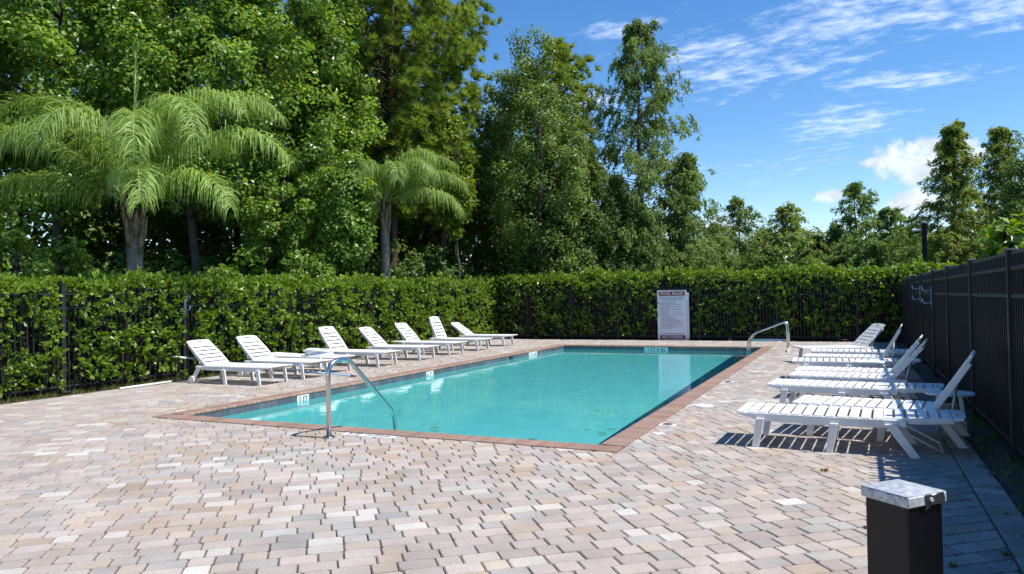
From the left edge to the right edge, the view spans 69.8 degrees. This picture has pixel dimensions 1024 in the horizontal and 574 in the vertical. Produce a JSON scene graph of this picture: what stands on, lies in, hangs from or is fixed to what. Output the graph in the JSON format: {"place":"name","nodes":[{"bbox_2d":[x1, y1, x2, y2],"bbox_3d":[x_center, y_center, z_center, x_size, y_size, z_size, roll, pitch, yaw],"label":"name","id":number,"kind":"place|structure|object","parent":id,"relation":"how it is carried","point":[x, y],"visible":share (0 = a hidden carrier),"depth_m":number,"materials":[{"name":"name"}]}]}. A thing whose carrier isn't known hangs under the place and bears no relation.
{"place":"outdoors","nodes":[
{"label":"outdoors","id":0,"kind":"place"},
{"bbox_2d":[0,338,500,404],"bbox_3d":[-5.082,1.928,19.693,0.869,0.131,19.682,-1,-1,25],"label":"grass","id":1,"kind":"structure","parent":0,"point":[92,389],"depth_m":13.80,"materials":[{"name":"green plant"}]},
{"bbox_2d":[0,284,492,398],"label":"metal fence","id":2,"kind":"object","parent":1,"relation":"on","point":[183,350],"visible":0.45,"depth_m":15.36,"materials":[{"name":"black metal"}]},
{"bbox_2d":[0,262,499,398],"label":"hedge","id":3,"kind":"object","parent":1,"relation":"on","point":[366,283],"visible":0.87,"depth_m":15.90,"materials":[{"name":"green plant"}]},
{"bbox_2d":[281,248,339,289],"bbox_3d":[-6.093,0.486,21.999,1.984,3.301,1.986,0,-1,-38],"label":"shrub","id":4,"kind":"object","parent":1,"relation":"on","point":[300,263],"visible":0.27,"depth_m":21.76,"materials":[{"name":"green plant"}]},
{"bbox_2d":[365,238,424,277],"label":"shrub","id":5,"kind":"object","parent":1,"relation":"on","point":[414,268],"visible":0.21,"depth_m":26.66,"materials":[{"name":"green plant"}]},
{"bbox_2d":[406,242,455,285],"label":"shrub","id":6,"kind":"object","parent":1,"relation":"on","point":[433,249],"visible":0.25,"depth_m":27.84,"materials":[{"name":"green plant"}]},
{"bbox_2d":[424,246,473,278],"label":"shrub","id":7,"kind":"object","parent":1,"relation":"on","point":[463,270],"visible":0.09,"depth_m":29.11,"materials":[{"name":"green plant"}]},
{"bbox_2d":[0,339,1023,573],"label":"pool deck","id":8,"kind":"structure","parent":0,"point":[118,481],"depth_m":6.05,"materials":[{"name":"beige stone"}]},
{"bbox_2d":[119,378,188,389],"bbox_3d":[-7.033,1.915,14.606,0.049,0.043,1.803,-1,-1,22],"label":"pipe","id":9,"kind":"object","parent":8,"relation":"on","point":[135,386],"visible":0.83,"depth_m":14.43,"materials":[{"name":"white plastic"}]},
{"bbox_2d":[186,340,292,385],"bbox_3d":[-5.504,1.490,14.698,2.200,0.848,0.834,-1,-1,24],"label":"sun lounger","id":10,"kind":"object","parent":8,"relation":"on","point":[224,365],"visible":1,"depth_m":14.66,"materials":[{"name":"white plastic"}]},
{"bbox_2d":[170,355,356,376],"bbox_3d":[-5.215,1.665,15.381,3.893,0.537,0.044,-1,-1,-1],"label":"pool pole","id":11,"kind":"object","parent":8,"relation":"on","point":[171,356],"visible":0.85,"depth_m":15.37,"materials":[{"name":"white painted aluminium"}]},
{"bbox_2d":[236,335,332,378],"bbox_3d":[-4.934,1.485,15.777,2.183,0.867,0.834,-1,-1,26],"label":"sun lounger","id":12,"kind":"object","parent":8,"relation":"on","point":[272,359],"visible":0.88,"depth_m":15.83,"materials":[{"name":"white plastic"}]},
{"bbox_2d":[263,352,354,372],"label":"sun lounger","id":13,"kind":"object","parent":8,"relation":"on","point":[286,355],"visible":0.5,"depth_m":16.71,"materials":[{"name":"white plastic"}]},
{"bbox_2d":[303,348,333,371],"bbox_3d":[-4.414,1.650,16.620,0.755,0.506,0.717,-1,-1,25],"label":"side table","id":14,"kind":"object","parent":8,"relation":"on","point":[321,352],"visible":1,"depth_m":16.45,"materials":[{"name":"white plastic"}]},
{"bbox_2d":[322,357,396,438],"bbox_3d":[-1.815,1.751,9.072,0.148,1.831,1.347,-2,-1,33],"label":"handrail","id":15,"kind":"object","parent":8,"relation":"on","point":[354,366],"visible":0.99,"depth_m":8.69,"materials":[{"name":"silver metal"}]},
{"bbox_2d":[318,326,401,366],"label":"sun lounger","id":16,"kind":"object","parent":8,"relation":"on","point":[345,350],"visible":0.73,"depth_m":18.24,"materials":[{"name":"white plastic"}]},
{"bbox_2d":[358,327,438,360],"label":"sun lounger","id":17,"kind":"object","parent":8,"relation":"on","point":[380,345],"visible":0.87,"depth_m":19.79,"materials":[{"name":"white plastic"}]},
{"bbox_2d":[394,323,467,354],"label":"sun lounger","id":18,"kind":"object","parent":8,"relation":"on","point":[412,340],"visible":0.81,"depth_m":21.48,"materials":[{"name":"white plastic"}]},
{"bbox_2d":[425,316,492,350],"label":"sun lounger","id":19,"kind":"object","parent":8,"relation":"on","point":[441,330],"visible":0.78,"depth_m":22.93,"materials":[{"name":"white plastic"}]},
{"bbox_2d":[153,344,772,452],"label":"pool","id":20,"kind":"structure","parent":8,"relation":"in","point":[618,442],"depth_m":11.43,"materials":[{"name":"paint"}]},
{"bbox_2d":[220,349,753,444],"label":"pool water","id":21,"kind":"structure","parent":20,"relation":"in","point":[593,396],"depth_m":12.68,"materials":[{"name":"teal liquid"}]},
{"bbox_2d":[450,322,517,345],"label":"sun lounger","id":22,"kind":"object","parent":8,"relation":"on","point":[457,326],"visible":0.92,"depth_m":24.82,"materials":[{"name":"white plastic"}]},
{"bbox_2d":[747,321,791,355],"bbox_3d":[7.064,1.957,20.157,1.159,2.014,0.658,-1,-1,25],"label":"handrail","id":23,"kind":"object","parent":8,"relation":"attached to","point":[786,340],"visible":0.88,"depth_m":20.09,"materials":[{"name":"silver metal"}]},
{"bbox_2d":[792,323,884,357],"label":"sun lounger","id":24,"kind":"object","parent":8,"relation":"on","point":[870,338],"visible":0.84,"depth_m":16.60,"materials":[{"name":"white plastic"}]},
{"bbox_2d":[736,402,965,458],"bbox_3d":[3.465,1.453,7.582,2.093,0.388,0.766,-1,-1,27],"label":"sun lounger","id":25,"kind":"object","parent":8,"relation":"on","point":[895,422],"visible":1,"depth_m":7.41,"materials":[{"name":"white plastic"}]},
{"bbox_2d":[802,324,902,367],"bbox_3d":[6.595,1.197,14.196,1.745,0.978,0.766,-2,-1,29],"label":"sun lounger","id":26,"kind":"object","parent":8,"relation":"on","point":[854,356],"visible":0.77,"depth_m":14.06,"materials":[{"name":"white plastic"}]},
{"bbox_2d":[767,378,943,408],"bbox_3d":[4.561,1.465,9.793,2.093,0.388,0.766,-2,-1,31],"label":"sun lounger","id":27,"kind":"object","parent":8,"relation":"on","point":[846,389],"visible":0.88,"depth_m":9.67,"materials":[{"name":"white plastic"}]},
{"bbox_2d":[792,357,920,379],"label":"sun lounger","id":28,"kind":"object","parent":8,"relation":"on","point":[839,362],"visible":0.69,"depth_m":13.15,"materials":[{"name":"white plastic"}]},
{"bbox_2d":[788,339,927,399],"bbox_3d":[5.136,1.210,10.897,1.846,0.908,0.766,-2,-1,31],"label":"sun lounger","id":29,"kind":"object","parent":8,"relation":"on","point":[895,377],"visible":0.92,"depth_m":10.74,"materials":[{"name":"white plastic"}]},
{"bbox_2d":[794,335,922,397],"bbox_3d":[5.498,1.207,11.646,1.827,0.924,0.766,-2,-1,31],"label":"sun lounger","id":30,"kind":"object","parent":8,"relation":"on","point":[906,355],"visible":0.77,"depth_m":11.53,"materials":[{"name":"white plastic"}]},
{"bbox_2d":[810,349,921,367],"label":"sun lounger","id":31,"kind":"object","parent":8,"relation":"on","point":[859,351],"visible":0.59,"depth_m":15.25,"materials":[{"name":"white plastic"}]},
{"bbox_2d":[792,350,975,448],"bbox_3d":[4.099,1.164,8.118,1.777,0.959,0.766,-2,-1,33],"label":"sun lounger","id":32,"kind":"object","parent":8,"relation":"on","point":[937,404],"visible":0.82,"depth_m":7.99,"materials":[{"name":"white plastic"}]},
{"bbox_2d":[861,479,946,573],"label":"gate post","id":33,"kind":"object","parent":8,"relation":"on","point":[904,525],"visible":1,"depth_m":1.46,"materials":[{"name":"black metal"}]},
{"bbox_2d":[924,390,975,431],"bbox_3d":[5.036,1.421,8.432,0.500,0.422,0.420,-1,-1,25],"label":"side table","id":34,"kind":"object","parent":8,"relation":"on","point":[961,395],"visible":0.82,"depth_m":8.33,"materials":[{"name":"white plastic"}]},
{"bbox_2d":[1,0,1023,260],"label":"sky","id":35,"kind":"structure","parent":0,"point":[799,102],"materials":[{"name":"blue"}]},
{"bbox_2d":[504,337,890,341],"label":"soil","id":36,"kind":"structure","parent":0,"point":[838,340],"depth_m":25.79,"materials":[{"name":"brown soil"}]},
{"bbox_2d":[494,273,547,317],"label":"shrub","id":37,"kind":"object","parent":36,"relation":"on","point":[507,309],"visible":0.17,"depth_m":28.76,"materials":[{"name":"green plant"}]},
{"bbox_2d":[657,290,689,339],"bbox_3d":[5.689,0.987,25.877,1.107,1.745,0.062,-1,-1,25],"label":"rules sign","id":38,"kind":"object","parent":36,"relation":"on","point":[673,313],"visible":1,"depth_m":25.85,"materials":[{"name":"white metal"}]},
{"bbox_2d":[492,279,902,341],"bbox_3d":[5.760,0.900,25.965,14.392,2.062,0.092,-1,-1,25],"label":"metal fence","id":39,"kind":"object","parent":36,"relation":"on","point":[699,336],"visible":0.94,"depth_m":25.57,"materials":[{"name":"black metal"}]},
{"bbox_2d":[477,254,947,340],"bbox_3d":[6.225,0.487,26.241,16.562,2.850,1.766,-1,-1,25],"label":"hedge","id":40,"kind":"object","parent":36,"relation":"on","point":[687,277],"visible":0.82,"depth_m":25.43,"materials":[{"name":"green plant"}]},
{"bbox_2d":[808,234,830,262],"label":"cypress tree","id":41,"kind":"object","parent":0,"point":[818,237],"visible":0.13,"depth_m":51.42,"materials":[{"name":"green plant"}]},
{"bbox_2d":[895,340,1023,515],"bbox_3d":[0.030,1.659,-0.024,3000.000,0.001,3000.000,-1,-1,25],"label":"ground","id":42,"kind":"structure","parent":0,"point":[999,483],"depth_m":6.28,"materials":[{"name":"brown soil"}]},
{"bbox_2d":[0,249,48,292],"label":"shrub","id":43,"kind":"object","parent":42,"relation":"on","point":[20,263],"visible":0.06,"depth_m":20.87,"materials":[{"name":"green plant"}]},
{"bbox_2d":[0,198,55,292],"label":"shrub","id":44,"kind":"object","parent":42,"relation":"on","point":[10,240],"visible":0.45,"depth_m":15.70,"materials":[{"name":"green plant"}]},
{"bbox_2d":[0,0,55,202],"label":"broadleaf tree","id":45,"kind":"object","parent":42,"relation":"on","point":[16,55],"visible":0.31,"depth_m":23.73,"materials":[{"name":"green plant"}]},
{"bbox_2d":[0,0,119,288],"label":"broadleaf tree","id":46,"kind":"object","parent":42,"relation":"on","point":[40,231],"visible":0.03,"depth_m":28.89,"materials":[{"name":"green plant"}]},
{"bbox_2d":[0,103,119,268],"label":"broadleaf tree","id":47,"kind":"object","parent":42,"relation":"on","point":[46,235],"depth_m":33.02,"materials":[{"name":"green plant"}]},
{"bbox_2d":[19,235,101,296],"bbox_3d":[-10.567,0.464,17.290,1.979,3.375,1.879,-1,-1,25],"label":"shrub","id":48,"kind":"object","parent":42,"relation":"on","point":[63,266],"visible":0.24,"depth_m":17.40,"materials":[{"name":"green plant"}]},
{"bbox_2d":[37,251,119,296],"bbox_3d":[-12.833,0.546,21.342,2.646,3.410,2.203,-1,-1,25],"label":"shrub","id":49,"kind":"object","parent":42,"relation":"on","point":[106,263],"visible":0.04,"depth_m":21.17,"materials":[{"name":"green plant"}]},
{"bbox_2d":[0,0,185,249],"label":"broadleaf tree","id":50,"kind":"object","parent":42,"relation":"on","point":[35,33],"visible":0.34,"depth_m":20.97,"materials":[{"name":"green plant"}]},
{"bbox_2d":[1,0,230,291],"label":"broadleaf tree","id":51,"kind":"object","parent":42,"relation":"on","point":[98,230],"visible":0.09,"depth_m":30.12,"materials":[{"name":"green plant"}]},
{"bbox_2d":[106,249,159,290],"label":"shrub","id":52,"kind":"object","parent":42,"relation":"on","point":[123,257],"visible":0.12,"depth_m":21.97,"materials":[{"name":"green plant"}]},
{"bbox_2d":[99,242,167,290],"bbox_3d":[-17.573,0.341,34.096,5.351,5.097,4.335,-1,-1,25],"label":"shrub","id":53,"kind":"object","parent":42,"relation":"on","point":[111,268],"depth_m":32.62,"materials":[{"name":"green plant"}]},
{"bbox_2d":[0,41,297,288],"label":"queen palm","id":54,"kind":"object","parent":42,"relation":"on","point":[140,158],"visible":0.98,"depth_m":15.68,"materials":[{"name":"green plant"}]},
{"bbox_2d":[61,168,244,276],"bbox_3d":[-17.722,-1.990,36.295,8.712,10.836,9.454,-1,-1,-33],"label":"broadleaf tree","id":55,"kind":"object","parent":42,"relation":"on","point":[118,206],"visible":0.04,"depth_m":33.11,"materials":[{"name":"green plant"}]},
{"bbox_2d":[145,263,190,290],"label":"shrub","id":56,"kind":"object","parent":42,"relation":"on","point":[185,268],"visible":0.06,"depth_m":23.20,"materials":[{"name":"green plant"}]},
{"bbox_2d":[56,0,301,286],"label":"broadleaf tree","id":57,"kind":"object","parent":42,"relation":"on","point":[121,64],"visible":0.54,"depth_m":21.43,"materials":[{"name":"green plant"}]},
{"bbox_2d":[162,250,230,289],"bbox_3d":[-10.143,0.523,23.650,2.315,3.423,2.194,-1,-1,-21],"label":"shrub","id":58,"kind":"object","parent":42,"relation":"on","point":[208,264],"visible":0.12,"depth_m":23.26,"materials":[{"name":"green plant"}]},
{"bbox_2d":[111,0,303,275],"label":"broadleaf tree","id":59,"kind":"object","parent":42,"relation":"on","point":[222,252],"visible":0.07,"depth_m":30.41,"materials":[{"name":"green plant"}]},
{"bbox_2d":[174,216,246,257],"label":"broadleaf tree","id":60,"kind":"object","parent":42,"relation":"on","point":[214,235],"depth_m":34.46,"materials":[{"name":"green plant"}]},
{"bbox_2d":[203,247,268,291],"bbox_3d":[-7.434,0.537,19.666,2.033,3.185,1.831,-1,-1,-33],"label":"shrub","id":61,"kind":"object","parent":42,"relation":"on","point":[226,272],"visible":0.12,"depth_m":19.38,"materials":[{"name":"green plant"}]},
{"bbox_2d":[230,243,277,277],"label":"shrub","id":62,"kind":"object","parent":42,"relation":"on","point":[242,270],"visible":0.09,"depth_m":23.71,"materials":[{"name":"green plant"}]},
{"bbox_2d":[146,0,387,260],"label":"broadleaf tree","id":63,"kind":"object","parent":42,"relation":"on","point":[321,147],"visible":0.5,"depth_m":23.64,"materials":[{"name":"green plant"}]},
{"bbox_2d":[238,145,327,286],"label":"broadleaf tree","id":64,"kind":"object","parent":42,"relation":"on","point":[256,228],"visible":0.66,"depth_m":22.87,"materials":[{"name":"green plant"}]},
{"bbox_2d":[211,4,378,254],"bbox_3d":[-8.064,-4.505,28.917,5.983,13.549,6.534,-1,-1,25],"label":"broadleaf tree","id":65,"kind":"object","parent":42,"relation":"on","point":[295,119],"visible":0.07,"depth_m":27.17,"materials":[{"name":"green plant"}]},
{"bbox_2d":[276,0,416,276],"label":"broadleaf tree","id":66,"kind":"object","parent":42,"relation":"on","point":[377,222],"depth_m":31.95,"materials":[{"name":"green plant"}]},
{"bbox_2d":[311,148,383,276],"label":"broadleaf tree","id":67,"kind":"object","parent":42,"relation":"on","point":[349,205],"visible":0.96,"depth_m":22.64,"materials":[{"name":"green plant"}]},
{"bbox_2d":[284,0,450,274],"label":"pine tree","id":68,"kind":"object","parent":42,"relation":"on","point":[381,61],"visible":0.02,"depth_m":29.84,"materials":[{"name":"plant"}]},
{"bbox_2d":[301,145,468,278],"bbox_3d":[-4.157,-1.221,24.358,5.415,6.699,4.064,-1,-1,-22],"label":"queen palm","id":69,"kind":"object","parent":42,"relation":"on","point":[394,175],"visible":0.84,"depth_m":24.08,"materials":[{"name":"green plant"}]},
{"bbox_2d":[300,0,479,275],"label":"pine tree","id":70,"kind":"object","parent":42,"relation":"on","point":[398,125],"visible":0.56,"depth_m":27.29,"materials":[{"name":"green plant"}]},
{"bbox_2d":[344,99,500,275],"bbox_3d":[-4.404,-3.454,34.534,8.241,11.760,7.532,-1,-1,25],"label":"broadleaf tree","id":71,"kind":"object","parent":42,"relation":"on","point":[405,228],"visible":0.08,"depth_m":32.61,"materials":[{"name":"green plant"}]},
{"bbox_2d":[390,254,457,279],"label":"shrub","id":72,"kind":"object","parent":42,"relation":"on","point":[440,262],"visible":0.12,"depth_m":27.93,"materials":[{"name":"green plant"}]},
{"bbox_2d":[378,0,502,269],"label":"pine tree","id":73,"kind":"object","parent":42,"relation":"on","point":[477,41],"visible":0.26,"depth_m":30.33,"materials":[{"name":"green plant"}]},
{"bbox_2d":[429,113,481,278],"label":"broadleaf tree","id":74,"kind":"object","parent":42,"relation":"on","point":[451,219],"visible":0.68,"depth_m":27.84,"materials":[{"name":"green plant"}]},
{"bbox_2d":[425,96,559,282],"bbox_3d":[-1.029,-3.647,36.579,7.189,11.846,7.990,-1,-1,25],"label":"broadleaf tree","id":75,"kind":"object","parent":42,"relation":"on","point":[491,259],"visible":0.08,"depth_m":34.44,"materials":[{"name":"green plant"}]},
{"bbox_2d":[470,67,553,272],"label":"oak tree","id":76,"kind":"object","parent":42,"relation":"on","point":[500,103],"visible":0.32,"depth_m":31.23,"materials":[{"name":"green plant"}]},
{"bbox_2d":[495,247,553,282],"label":"shrub","id":77,"kind":"object","parent":42,"relation":"on","point":[500,266],"visible":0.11,"depth_m":30.80,"materials":[{"name":"green plant"}]},
{"bbox_2d":[474,24,600,285],"bbox_3d":[1.025,-4.282,30.311,5.225,12.817,5.192,-1,-1,-4],"label":"oak tree","id":78,"kind":"object","parent":42,"relation":"on","point":[511,233],"visible":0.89,"depth_m":29.66,"materials":[{"name":"green plant"}]},
{"bbox_2d":[526,35,602,261],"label":"pine tree","id":79,"kind":"object","parent":42,"relation":"on","point":[564,56],"visible":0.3,"depth_m":32.80,"materials":[{"name":"green plant"}]},
{"bbox_2d":[530,143,643,279],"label":"cypress tree","id":80,"kind":"object","parent":42,"relation":"on","point":[594,183],"visible":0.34,"depth_m":30.73,"materials":[{"name":"green plant"}]},
{"bbox_2d":[582,172,657,282],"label":"cypress tree","id":81,"kind":"object","parent":42,"relation":"on","point":[616,184],"visible":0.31,"depth_m":31.34,"materials":[{"name":"green plant"}]},
{"bbox_2d":[590,202,675,282],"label":"cypress tree","id":82,"kind":"object","parent":42,"relation":"on","point":[640,247],"visible":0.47,"depth_m":30.44,"materials":[{"name":"green plant"}]},
{"bbox_2d":[547,17,753,279],"bbox_3d":[5.820,-5.034,32.789,8.554,14.227,7.299,-1,-1,-4],"label":"cypress tree","id":83,"kind":"object","parent":42,"relation":"on","point":[651,57],"visible":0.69,"depth_m":32.37,"materials":[{"name":"green plant"}]},
{"bbox_2d":[648,151,748,281],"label":"cypress tree","id":84,"kind":"object","parent":42,"relation":"on","point":[687,162],"visible":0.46,"depth_m":32.77,"materials":[{"name":"green plant"}]},
{"bbox_2d":[695,222,749,278],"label":"cypress tree","id":85,"kind":"object","parent":42,"relation":"on","point":[723,248],"visible":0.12,"depth_m":47.47,"materials":[{"name":"green plant"}]},
{"bbox_2d":[715,195,772,280],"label":"cypress tree","id":86,"kind":"object","parent":42,"relation":"on","point":[735,202],"visible":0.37,"depth_m":51.76,"materials":[{"name":"green plant"}]},
{"bbox_2d":[735,252,775,281],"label":"shrub","id":87,"kind":"object","parent":42,"relation":"on","point":[751,256],"visible":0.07,"depth_m":26.83,"materials":[{"name":"green plant"}]},
{"bbox_2d":[745,244,790,276],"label":"cypress tree","id":88,"kind":"object","parent":42,"relation":"on","point":[766,256],"visible":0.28,"depth_m":47.46,"materials":[{"name":"green plant"}]},
{"bbox_2d":[731,200,838,280],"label":"cypress tree","id":89,"kind":"object","parent":42,"relation":"on","point":[785,215],"visible":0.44,"depth_m":49.57,"materials":[{"name":"green plant"}]},
{"bbox_2d":[769,232,827,277],"bbox_3d":[10.254,-0.041,26.295,2.281,3.881,2.138,-1,-1,25],"label":"shrub","id":90,"kind":"object","parent":42,"relation":"on","point":[802,242],"visible":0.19,"depth_m":26.16,"materials":[{"name":"green plant"}]},
{"bbox_2d":[796,248,840,277],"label":"cypress tree","id":91,"kind":"object","parent":42,"relation":"on","point":[809,252],"visible":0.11,"depth_m":47.37,"materials":[{"name":"green plant"}]},
{"bbox_2d":[658,218,987,266],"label":"wood","id":92,"kind":"object","parent":42,"relation":"on","point":[823,233],"visible":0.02,"depth_m":56.86,"materials":[{"name":"green plant"}]},
{"bbox_2d":[817,223,844,253],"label":"cypress tree","id":93,"kind":"object","parent":42,"relation":"on","point":[833,234],"visible":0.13,"depth_m":50.63,"materials":[{"name":"green plant"}]},
{"bbox_2d":[825,242,860,277],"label":"cypress tree","id":94,"kind":"object","parent":42,"relation":"on","point":[837,252],"visible":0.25,"depth_m":47.49,"materials":[{"name":"green plant"}]},
{"bbox_2d":[814,180,914,261],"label":"cypress tree","id":95,"kind":"object","parent":42,"relation":"on","point":[852,191],"visible":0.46,"depth_m":49.72,"materials":[{"name":"green plant"}]},
{"bbox_2d":[840,237,908,277],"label":"cypress tree","id":96,"kind":"object","parent":42,"relation":"on","point":[870,252],"visible":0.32,"depth_m":44.48,"materials":[{"name":"green plant"}]},
{"bbox_2d":[843,204,954,273],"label":"cypress tree","id":97,"kind":"object","parent":42,"relation":"on","point":[881,221],"visible":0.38,"depth_m":45.77,"materials":[{"name":"green plant"}]},
{"bbox_2d":[912,221,927,272],"bbox_3d":[15.637,-0.389,28.070,0.515,4.220,0.190,-1,-1,25],"label":"lamp pole","id":98,"kind":"object","parent":42,"relation":"on","point":[923,230],"visible":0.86,"depth_m":27.95,"materials":[{"name":"black metal"}]},
{"bbox_2d":[877,118,994,277],"bbox_3d":[23.205,-3.464,37.955,6.897,10.594,7.590,-1,-1,-30],"label":"cypress tree","id":99,"kind":"object","parent":42,"relation":"on","point":[951,145],"visible":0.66,"depth_m":37.72,"materials":[{"name":"green plant"}]},
{"bbox_2d":[901,248,1023,461],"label":"metal fence","id":100,"kind":"object","parent":42,"relation":"on","point":[978,305],"visible":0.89,"depth_m":8.62,"materials":[{"name":"black metal"}]},
{"bbox_2d":[909,357,1023,536],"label":"fallen leaves","id":101,"kind":"object","parent":42,"relation":"on","point":[973,442],"visible":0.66,"depth_m":7.11,"materials":[{"name":"brown plant"}]},
{"bbox_2d":[927,125,1023,257],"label":"cypress tree","id":102,"kind":"object","parent":42,"relation":"on","point":[998,149],"visible":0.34,"depth_m":40.66,"materials":[{"name":"green plant"}]},
{"bbox_2d":[970,212,1023,259],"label":"shrub","id":103,"kind":"object","parent":42,"relation":"on","point":[1001,238],"visible":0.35,"depth_m":9.78,"materials":[{"name":"green plant"}]},
{"bbox_2d":[980,154,1023,228],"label":"oak tree","id":104,"kind":"object","parent":42,"relation":"on","point":[1013,194],"visible":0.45,"depth_m":31.42,"materials":[{"name":"green plant"}]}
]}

